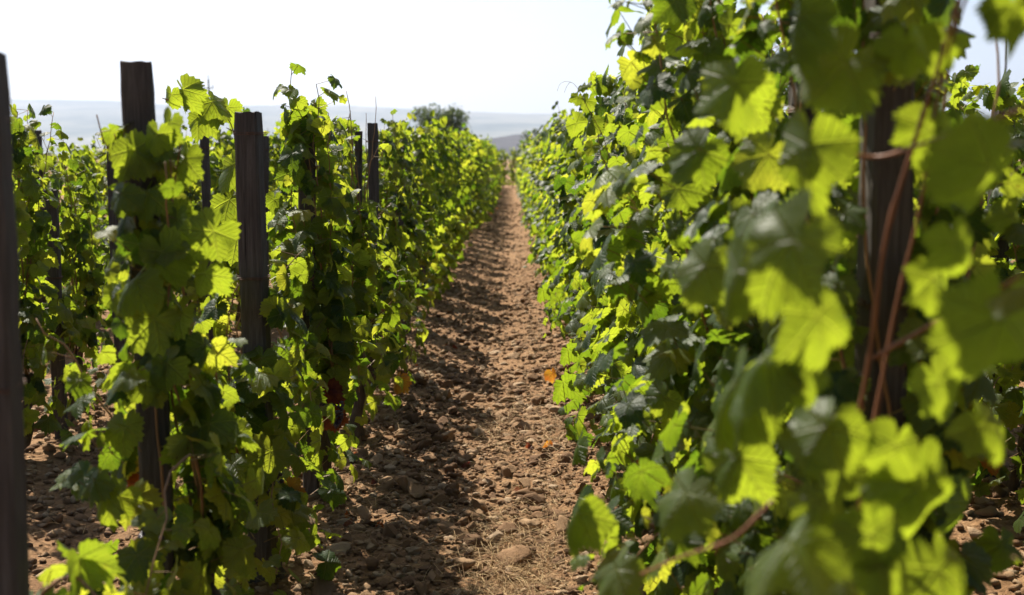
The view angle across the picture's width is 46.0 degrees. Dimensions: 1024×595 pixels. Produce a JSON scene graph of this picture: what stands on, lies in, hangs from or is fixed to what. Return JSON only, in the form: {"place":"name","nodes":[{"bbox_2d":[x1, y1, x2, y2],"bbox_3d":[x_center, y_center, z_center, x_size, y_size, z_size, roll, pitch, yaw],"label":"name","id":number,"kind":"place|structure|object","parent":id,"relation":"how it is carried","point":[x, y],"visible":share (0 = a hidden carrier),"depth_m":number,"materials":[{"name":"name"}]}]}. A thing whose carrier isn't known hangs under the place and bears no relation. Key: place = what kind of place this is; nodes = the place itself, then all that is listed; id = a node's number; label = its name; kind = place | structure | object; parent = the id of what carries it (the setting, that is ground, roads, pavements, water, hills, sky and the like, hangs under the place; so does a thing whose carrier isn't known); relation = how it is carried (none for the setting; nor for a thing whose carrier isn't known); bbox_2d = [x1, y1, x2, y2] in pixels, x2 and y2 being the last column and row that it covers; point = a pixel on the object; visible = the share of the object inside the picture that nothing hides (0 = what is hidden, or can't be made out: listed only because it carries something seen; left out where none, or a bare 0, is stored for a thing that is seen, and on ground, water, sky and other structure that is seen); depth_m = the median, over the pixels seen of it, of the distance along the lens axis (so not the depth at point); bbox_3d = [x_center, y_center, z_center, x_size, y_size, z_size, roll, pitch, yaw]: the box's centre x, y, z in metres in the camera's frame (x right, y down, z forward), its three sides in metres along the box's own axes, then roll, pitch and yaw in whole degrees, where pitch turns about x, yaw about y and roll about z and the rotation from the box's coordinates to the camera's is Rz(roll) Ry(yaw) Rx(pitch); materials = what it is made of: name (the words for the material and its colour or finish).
{"place":"outdoors","nodes":[
{"label":"outdoors","id":0,"kind":"place"},
{"bbox_2d":[11,99,569,157],"bbox_3d":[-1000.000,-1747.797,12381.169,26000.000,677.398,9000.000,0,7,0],"label":"mountains","id":1,"kind":"structure","parent":0,"point":[74,119],"depth_m":10637.67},
{"bbox_2d":[486,134,536,158],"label":"hill","id":2,"kind":"structure","parent":0,"point":[506,143],"depth_m":1441.35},
{"bbox_2d":[0,0,1023,117],"label":"sky","id":3,"kind":"structure","parent":0,"point":[491,56],"materials":[{"name":"white"}]},
{"bbox_2d":[23,158,1023,594],"bbox_3d":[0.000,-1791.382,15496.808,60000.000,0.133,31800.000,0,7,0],"label":"ground","id":4,"kind":"structure","parent":0,"point":[43,458],"depth_m":6.44,"materials":[{"name":"stone"}]},
{"bbox_2d":[0,52,29,594],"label":"wooden post","id":5,"kind":"object","parent":4,"relation":"on","point":[14,563],"visible":1,"depth_m":2.31,"materials":[{"name":"brown wood"}]},
{"bbox_2d":[32,130,46,317],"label":"wooden post","id":6,"kind":"object","parent":4,"relation":"on","point":[39,138],"visible":0.09,"depth_m":10.91,"materials":[{"name":"brown wood"}]},
{"bbox_2d":[13,116,70,336],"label":"grapevine","id":7,"kind":"object","parent":4,"relation":"on","point":[35,297],"visible":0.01,"depth_m":10.80,"materials":[{"name":"green plant"}]},
{"bbox_2d":[11,104,96,448],"bbox_3d":[-2.618,-0.035,6.486,0.554,2.017,1.062,0,7,1],"label":"grapevine","id":8,"kind":"object","parent":4,"relation":"on","point":[32,220],"visible":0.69,"depth_m":6.50,"materials":[{"name":"green plant"}]},
{"bbox_2d":[43,146,64,257],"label":"grapevine","id":9,"kind":"object","parent":4,"relation":"on","point":[51,149],"visible":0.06,"depth_m":15.55,"materials":[{"name":"green plant"}]},
{"bbox_2d":[43,189,68,438],"bbox_3d":[-2.634,0.155,6.956,0.103,1.553,0.097,-1,7,-6],"label":"wooden post","id":10,"kind":"object","parent":4,"relation":"on","point":[55,279],"visible":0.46,"depth_m":6.93,"materials":[{"name":"brown wood"}]},
{"bbox_2d":[38,132,113,421],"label":"grapevine","id":11,"kind":"object","parent":4,"relation":"on","point":[86,282],"visible":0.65,"depth_m":7.18,"materials":[{"name":"green plant"}]},
{"bbox_2d":[30,539,133,594],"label":"grapevine","id":12,"kind":"object","parent":4,"relation":"on","point":[91,568],"visible":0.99,"depth_m":2.49,"materials":[{"name":"green plant"}]},
{"bbox_2d":[63,136,103,228],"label":"grapevine","id":13,"kind":"object","parent":4,"relation":"on","point":[83,151],"visible":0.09,"depth_m":16.66,"materials":[{"name":"green plant"}]},
{"bbox_2d":[66,143,107,319],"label":"grapevine","id":14,"kind":"object","parent":4,"relation":"on","point":[87,158],"visible":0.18,"depth_m":11.98,"materials":[{"name":"green plant"}]},
{"bbox_2d":[91,140,107,226],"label":"grapevine","id":15,"kind":"object","parent":4,"relation":"on","point":[98,161],"visible":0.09,"depth_m":17.70,"materials":[{"name":"green plant"}]},
{"bbox_2d":[88,132,133,392],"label":"grapevine","id":16,"kind":"object","parent":4,"relation":"on","point":[107,321],"visible":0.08,"depth_m":7.86,"materials":[{"name":"green plant"}]},
{"bbox_2d":[102,143,127,409],"bbox_3d":[-2.298,-0.009,7.019,0.100,1.864,0.095,0,7,-6],"label":"wooden post","id":17,"kind":"object","parent":4,"relation":"on","point":[119,344],"visible":0.23,"depth_m":6.94,"materials":[{"name":"brown wood"}]},
{"bbox_2d":[120,61,173,587],"bbox_3d":[-1.008,0.354,3.348,0.119,1.986,0.113,-1,7,-10],"label":"wooden post","id":18,"kind":"object","parent":4,"relation":"on","point":[137,90],"visible":0.27,"depth_m":3.26,"materials":[{"name":"brown wood"}]},
{"bbox_2d":[35,106,264,594],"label":"grapevine","id":19,"kind":"object","parent":4,"relation":"on","point":[213,502],"visible":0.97,"depth_m":3.16,"materials":[{"name":"green plant"}]},
{"bbox_2d":[171,286,195,305],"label":"grapevine","id":20,"kind":"object","parent":4,"relation":"on","point":[190,289],"depth_m":9.14,"materials":[{"name":"green plant"}]},
{"bbox_2d":[173,125,207,337],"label":"grapevine","id":21,"kind":"object","parent":4,"relation":"on","point":[193,196],"visible":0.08,"depth_m":9.62,"materials":[{"name":"green plant"}]},
{"bbox_2d":[198,136,214,342],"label":"wooden post","id":22,"kind":"object","parent":4,"relation":"on","point":[206,180],"visible":0.34,"depth_m":9.13,"materials":[{"name":"brown wood"}]},
{"bbox_2d":[193,143,240,339],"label":"grapevine","id":23,"kind":"object","parent":4,"relation":"on","point":[216,165],"visible":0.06,"depth_m":10.51,"materials":[{"name":"green plant"}]},
{"bbox_2d":[209,123,240,328],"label":"grapevine","id":24,"kind":"object","parent":4,"relation":"on","point":[224,138],"visible":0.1,"depth_m":11.09,"materials":[{"name":"green plant"}]},
{"bbox_2d":[114,246,346,594],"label":"grapevine","id":25,"kind":"object","parent":4,"relation":"on","point":[282,505],"visible":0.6,"depth_m":4.38,"materials":[{"name":"green plant"}]},
{"bbox_2d":[226,111,275,583],"bbox_3d":[-0.968,0.263,4.515,0.120,1.899,0.117,1,7,7],"label":"wooden post","id":26,"kind":"object","parent":4,"relation":"on","point":[253,276],"visible":0.59,"depth_m":4.43,"materials":[{"name":"brown wood"}]},
{"bbox_2d":[228,107,286,304],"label":"grapevine","id":27,"kind":"object","parent":4,"relation":"on","point":[271,178],"visible":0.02,"depth_m":11.95,"materials":[{"name":"green plant"}]},
{"bbox_2d":[263,136,268,281],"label":"wooden post","id":28,"kind":"object","parent":4,"relation":"on","point":[266,159],"visible":0.25,"depth_m":11.12,"materials":[{"name":"brown wood"}]},
{"bbox_2d":[162,62,386,486],"bbox_3d":[-0.995,0.025,5.348,0.593,2.148,1.527,1,7,12],"label":"grapevine","id":29,"kind":"object","parent":4,"relation":"on","point":[337,340],"visible":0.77,"depth_m":5.46,"materials":[{"name":"green plant"}]},
{"bbox_2d":[264,121,290,288],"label":"grapevine","id":30,"kind":"object","parent":4,"relation":"on","point":[276,141],"visible":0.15,"depth_m":12.83,"materials":[{"name":"green plant"}]},
{"bbox_2d":[270,131,297,289],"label":"grapevine","id":31,"kind":"object","parent":4,"relation":"on","point":[276,133],"visible":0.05,"depth_m":13.74,"materials":[{"name":"green plant"}]},
{"bbox_2d":[298,142,319,493],"bbox_3d":[-0.966,0.174,5.701,0.109,1.804,0.100,0,7,-6],"label":"wooden post","id":32,"kind":"object","parent":4,"relation":"on","point":[311,483],"visible":0.13,"depth_m":5.64,"materials":[{"name":"brown wood"}]},
{"bbox_2d":[28,224,596,594],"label":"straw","id":33,"kind":"object","parent":4,"relation":"on","point":[527,572],"visible":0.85,"depth_m":5.32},
{"bbox_2d":[291,91,415,444],"bbox_3d":[-0.945,-0.096,6.743,0.857,2.079,1.022,0,7,0],"label":"grapevine","id":34,"kind":"object","parent":4,"relation":"on","point":[364,267],"visible":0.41,"depth_m":6.67,"materials":[{"name":"green plant"}]},
{"bbox_2d":[353,131,364,386],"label":"wooden post","id":35,"kind":"object","parent":4,"relation":"on","point":[358,149],"visible":0.24,"depth_m":7.83,"materials":[{"name":"brown wood"}]},
{"bbox_2d":[310,96,411,408],"bbox_3d":[-0.965,-0.183,7.356,0.696,2.108,1.924,-1,7,-5],"label":"grapevine","id":36,"kind":"object","parent":4,"relation":"on","point":[385,288],"visible":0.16,"depth_m":7.68,"materials":[{"name":"green plant"}]},
{"bbox_2d":[362,153,368,204],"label":"grapevine","id":37,"kind":"object","parent":4,"relation":"on","point":[364,158],"visible":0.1,"depth_m":21.03,"materials":[{"name":"green plant"}]},
{"bbox_2d":[364,123,381,369],"bbox_3d":[-0.974,-0.238,8.523,0.104,1.974,0.097,-1,7,0],"label":"wooden post","id":38,"kind":"object","parent":4,"relation":"on","point":[373,187],"visible":0.36,"depth_m":8.42,"materials":[{"name":"brown wood"}]},
{"bbox_2d":[362,118,425,363],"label":"grapevine","id":39,"kind":"object","parent":4,"relation":"on","point":[398,239],"visible":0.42,"depth_m":8.79,"materials":[{"name":"green plant"}]},
{"bbox_2d":[397,136,410,333],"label":"wooden post","id":40,"kind":"object","parent":4,"relation":"on","point":[401,223],"visible":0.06,"depth_m":10.95,"materials":[{"name":"brown wood"}]},
{"bbox_2d":[385,109,437,347],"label":"grapevine","id":41,"kind":"object","parent":4,"relation":"on","point":[394,128],"visible":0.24,"depth_m":9.91,"materials":[{"name":"green plant"}]},
{"bbox_2d":[399,120,435,320],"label":"grapevine","id":42,"kind":"object","parent":4,"relation":"on","point":[421,233],"visible":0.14,"depth_m":11.23,"materials":[{"name":"green plant"}]},
{"bbox_2d":[415,159,425,298],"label":"wooden post","id":43,"kind":"object","parent":4,"relation":"on","point":[424,271],"visible":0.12,"depth_m":13.22,"materials":[{"name":"brown wood"}]},
{"bbox_2d":[397,110,453,310],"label":"grapevine","id":44,"kind":"object","parent":4,"relation":"on","point":[420,150],"visible":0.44,"depth_m":12.36,"materials":[{"name":"green plant"}]},
{"bbox_2d":[413,120,452,300],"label":"grapevine","id":45,"kind":"object","parent":4,"relation":"on","point":[435,174],"visible":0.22,"depth_m":13.57,"materials":[{"name":"green plant"}]},
{"bbox_2d":[409,102,470,147],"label":"tree","id":46,"kind":"object","parent":4,"relation":"on","point":[458,115],"visible":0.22,"depth_m":148.10,"materials":[{"name":"green plant"}]},
{"bbox_2d":[427,110,462,289],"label":"grapevine","id":47,"kind":"object","parent":4,"relation":"on","point":[445,158],"visible":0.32,"depth_m":14.80,"materials":[{"name":"green plant"}]},
{"bbox_2d":[429,126,471,277],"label":"grapevine","id":48,"kind":"object","parent":4,"relation":"on","point":[458,232],"visible":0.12,"depth_m":15.90,"materials":[{"name":"green plant"}]},
{"bbox_2d":[447,140,465,254],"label":"grapevine","id":49,"kind":"object","parent":4,"relation":"on","point":[451,188],"visible":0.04,"depth_m":17.15,"materials":[{"name":"green plant"}]},
{"bbox_2d":[447,126,468,263],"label":"grapevine","id":50,"kind":"object","parent":4,"relation":"on","point":[457,163],"visible":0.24,"depth_m":18.37,"materials":[{"name":"green plant"}]},
{"bbox_2d":[450,132,466,251],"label":"grapevine","id":51,"kind":"object","parent":4,"relation":"on","point":[460,179],"visible":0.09,"depth_m":19.58,"materials":[{"name":"green plant"}]},
{"bbox_2d":[454,128,470,245],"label":"grapevine","id":52,"kind":"object","parent":4,"relation":"on","point":[466,196],"visible":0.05,"depth_m":20.66,"materials":[{"name":"green plant"}]},
{"bbox_2d":[460,142,472,242],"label":"grapevine","id":53,"kind":"object","parent":4,"relation":"on","point":[470,195],"visible":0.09,"depth_m":21.80,"materials":[{"name":"green plant"}]},
{"bbox_2d":[460,133,476,241],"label":"grapevine","id":54,"kind":"object","parent":4,"relation":"on","point":[469,201],"visible":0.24,"depth_m":22.98,"materials":[{"name":"green plant"}]},
{"bbox_2d":[460,122,476,234],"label":"grapevine","id":55,"kind":"object","parent":4,"relation":"on","point":[466,134],"visible":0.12,"depth_m":24.26,"materials":[{"name":"green plant"}]},
{"bbox_2d":[467,140,480,232],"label":"grapevine","id":56,"kind":"object","parent":4,"relation":"on","point":[477,215],"visible":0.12,"depth_m":25.37,"materials":[{"name":"green plant"}]},
{"bbox_2d":[465,134,493,225],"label":"grapevine","id":57,"kind":"object","parent":4,"relation":"on","point":[479,144],"visible":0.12,"depth_m":27.57,"materials":[{"name":"green plant"}]},
{"bbox_2d":[467,132,493,229],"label":"grapevine","id":58,"kind":"object","parent":4,"relation":"on","point":[481,180],"visible":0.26,"depth_m":26.40,"materials":[{"name":"green plant"}]},
{"bbox_2d":[475,142,492,221],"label":"grapevine","id":59,"kind":"object","parent":4,"relation":"on","point":[483,160],"visible":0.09,"depth_m":30.02,"materials":[{"name":"green plant"}]},
{"bbox_2d":[474,141,494,213],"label":"grapevine","id":60,"kind":"object","parent":4,"relation":"on","point":[491,201],"visible":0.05,"depth_m":28.89,"materials":[{"name":"green plant"}]},
{"bbox_2d":[473,133,498,210],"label":"grapevine","id":61,"kind":"object","parent":4,"relation":"on","point":[486,186],"visible":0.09,"depth_m":31.27,"materials":[{"name":"green plant"}]},
{"bbox_2d":[479,134,495,212],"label":"grapevine","id":62,"kind":"object","parent":4,"relation":"on","point":[487,169],"visible":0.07,"depth_m":34.65,"materials":[{"name":"green plant"}]},
{"bbox_2d":[482,150,494,209],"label":"grapevine","id":63,"kind":"object","parent":4,"relation":"on","point":[486,158],"visible":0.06,"depth_m":33.57,"materials":[{"name":"green plant"}]},
{"bbox_2d":[484,137,498,207],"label":"grapevine","id":64,"kind":"object","parent":4,"relation":"on","point":[495,181],"visible":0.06,"depth_m":38.23,"materials":[{"name":"green plant"}]},
{"bbox_2d":[487,140,501,203],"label":"grapevine","id":65,"kind":"object","parent":4,"relation":"on","point":[493,150],"visible":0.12,"depth_m":40.53,"materials":[{"name":"green plant"}]},
{"bbox_2d":[498,149,512,187],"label":"grapevine","id":66,"kind":"object","parent":4,"relation":"on","point":[505,159],"visible":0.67,"depth_m":66.67,"materials":[{"name":"green plant"}]},
{"bbox_2d":[505,148,516,186],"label":"grapevine","id":67,"kind":"object","parent":4,"relation":"on","point":[513,155],"visible":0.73,"depth_m":68.31,"materials":[{"name":"green plant"}]},
{"bbox_2d":[518,131,536,223],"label":"grapevine","id":68,"kind":"object","parent":4,"relation":"on","point":[533,158],"visible":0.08,"depth_m":25.93,"materials":[{"name":"green plant"}]},
{"bbox_2d":[519,146,536,208],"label":"grapevine","id":69,"kind":"object","parent":4,"relation":"on","point":[527,174],"visible":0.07,"depth_m":27.21,"materials":[{"name":"green plant"}]},
{"bbox_2d":[516,134,539,211],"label":"grapevine","id":70,"kind":"object","parent":4,"relation":"on","point":[524,156],"visible":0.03,"depth_m":33.88,"materials":[{"name":"green plant"}]},
{"bbox_2d":[521,141,534,216],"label":"grapevine","id":71,"kind":"object","parent":4,"relation":"on","point":[525,152],"visible":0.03,"depth_m":28.25,"materials":[{"name":"green plant"}]},
{"bbox_2d":[517,128,540,155],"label":"tree","id":72,"kind":"object","parent":4,"relation":"on","point":[534,130],"visible":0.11,"depth_m":149.40,"materials":[{"name":"plant"}]},
{"bbox_2d":[520,125,542,234],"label":"grapevine","id":73,"kind":"object","parent":4,"relation":"on","point":[525,200],"visible":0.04,"depth_m":23.83,"materials":[{"name":"green plant"}]},
{"bbox_2d":[521,128,543,233],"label":"grapevine","id":74,"kind":"object","parent":4,"relation":"on","point":[533,151],"visible":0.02,"depth_m":22.59,"materials":[{"name":"green plant"}]},
{"bbox_2d":[523,125,547,235],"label":"grapevine","id":75,"kind":"object","parent":4,"relation":"on","point":[530,209],"visible":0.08,"depth_m":21.39,"materials":[{"name":"green plant"}]},
{"bbox_2d":[525,139,546,235],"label":"grapevine","id":76,"kind":"object","parent":4,"relation":"on","point":[533,186],"visible":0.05,"depth_m":20.32,"materials":[{"name":"green plant"}]},
{"bbox_2d":[524,117,554,246],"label":"grapevine","id":77,"kind":"object","parent":4,"relation":"on","point":[544,133],"visible":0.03,"depth_m":18.11,"materials":[{"name":"green plant"}]},
{"bbox_2d":[529,146,551,247],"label":"grapevine","id":78,"kind":"object","parent":4,"relation":"on","point":[541,221],"visible":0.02,"depth_m":19.23,"materials":[{"name":"green plant"}]},
{"bbox_2d":[529,118,558,266],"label":"grapevine","id":79,"kind":"object","parent":4,"relation":"on","point":[542,156],"visible":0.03,"depth_m":16.95,"materials":[{"name":"green plant"}]},
{"bbox_2d":[531,110,572,294],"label":"grapevine","id":80,"kind":"object","parent":4,"relation":"on","point":[541,242],"visible":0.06,"depth_m":13.51,"materials":[{"name":"green plant"}]},
{"bbox_2d":[523,101,583,275],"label":"grapevine","id":81,"kind":"object","parent":4,"relation":"on","point":[543,172],"visible":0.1,"depth_m":14.71,"materials":[{"name":"green plant"}]},
{"bbox_2d":[528,111,583,272],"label":"grapevine","id":82,"kind":"object","parent":4,"relation":"on","point":[543,165],"visible":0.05,"depth_m":15.82,"materials":[{"name":"green plant"}]},
{"bbox_2d":[535,108,585,296],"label":"grapevine","id":83,"kind":"object","parent":4,"relation":"on","point":[560,255],"visible":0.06,"depth_m":12.31,"materials":[{"name":"green plant"}]},
{"bbox_2d":[534,112,599,319],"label":"grapevine","id":84,"kind":"object","parent":4,"relation":"on","point":[556,246],"visible":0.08,"depth_m":11.27,"materials":[{"name":"green plant"}]},
{"bbox_2d":[539,119,601,333],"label":"grapevine","id":85,"kind":"object","parent":4,"relation":"on","point":[571,155],"visible":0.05,"depth_m":10.09,"materials":[{"name":"green plant"}]},
{"bbox_2d":[537,64,644,398],"bbox_3d":[0.747,-0.360,7.996,1.152,2.324,1.297,0,7,0],"label":"grapevine","id":86,"kind":"object","parent":4,"relation":"on","point":[604,85],"visible":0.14,"depth_m":7.85,"materials":[{"name":"green plant"}]},
{"bbox_2d":[548,110,641,363],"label":"grapevine","id":87,"kind":"object","parent":4,"relation":"on","point":[558,296],"visible":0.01,"depth_m":9.03,"materials":[{"name":"green plant"}]},
{"bbox_2d":[542,81,675,440],"bbox_3d":[0.695,-0.119,6.810,1.040,2.099,1.210,0,7,0],"label":"grapevine","id":88,"kind":"object","parent":4,"relation":"on","point":[572,128],"visible":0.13,"depth_m":6.64,"materials":[{"name":"green plant"}]},
{"bbox_2d":[559,84,714,478],"bbox_3d":[0.771,-0.024,5.743,1.071,2.160,1.205,0,7,0],"label":"grapevine","id":89,"kind":"object","parent":4,"relation":"on","point":[601,320],"visible":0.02,"depth_m":5.77,"materials":[{"name":"green plant"}]},
{"bbox_2d":[552,0,789,568],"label":"grapevine","id":90,"kind":"object","parent":4,"relation":"on","point":[570,386],"visible":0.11,"depth_m":4.56,"materials":[{"name":"green plant"}]},
{"bbox_2d":[570,0,998,594],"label":"grapevine","id":91,"kind":"object","parent":4,"relation":"on","point":[698,40],"visible":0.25,"depth_m":3.34,"materials":[{"name":"green plant"}]},
{"bbox_2d":[566,0,1023,594],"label":"grapevine","id":92,"kind":"object","parent":4,"relation":"on","point":[876,464],"visible":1,"depth_m":1.64,"materials":[{"name":"green plant"}]},
{"bbox_2d":[569,0,1023,594],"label":"grapevine","id":93,"kind":"object","parent":4,"relation":"on","point":[751,164],"visible":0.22,"depth_m":2.52,"materials":[{"name":"green plant"}]},
{"bbox_2d":[786,79,817,222],"bbox_3d":[0.821,0.335,3.506,0.118,1.989,0.112,0,7,-6],"label":"wooden post","id":94,"kind":"object","parent":4,"relation":"on","point":[810,115],"visible":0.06,"depth_m":3.38,"materials":[{"name":"brown wood"}]},
{"bbox_2d":[854,0,915,437],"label":"wooden post","id":95,"kind":"object","parent":4,"relation":"on","point":[882,177],"visible":0.38,"depth_m":2.56,"materials":[{"name":"brown wood"}]},
{"bbox_2d":[838,63,986,393],"bbox_3d":[2.316,-0.217,6.935,1.071,2.262,1.308,3,7,25],"label":"grapevine","id":96,"kind":"object","parent":4,"relation":"on","point":[970,72],"depth_m":6.54,"materials":[{"name":"green plant"}]},
{"bbox_2d":[907,69,1023,502],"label":"grapevine","id":97,"kind":"object","parent":4,"relation":"on","point":[1007,408],"visible":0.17,"depth_m":5.52,"materials":[{"name":"green plant"}]},
{"bbox_2d":[982,110,1014,477],"bbox_3d":[2.392,0.040,5.988,0.118,2.004,0.114,-1,7,-6],"label":"wooden post","id":98,"kind":"object","parent":4,"relation":"on","point":[1003,246],"visible":0.05,"depth_m":5.93,"materials":[{"name":"brown wood"}]},
{"bbox_2d":[983,177,1023,533],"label":"grapevine","id":99,"kind":"object","parent":4,"relation":"on","point":[1018,524],"visible":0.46,"depth_m":4.99,"materials":[{"name":"green plant"}]},
{"bbox_2d":[985,97,1023,286],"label":"grapevine","id":100,"kind":"object","parent":4,"relation":"on","point":[1012,265],"visible":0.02,"depth_m":9.25,"materials":[{"name":"green plant"}]},
{"bbox_2d":[1004,43,1007,75],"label":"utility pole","id":101,"kind":"object","parent":4,"relation":"on","point":[1005,58],"visible":0.03,"depth_m":41.31,"materials":[{"name":"wood"}]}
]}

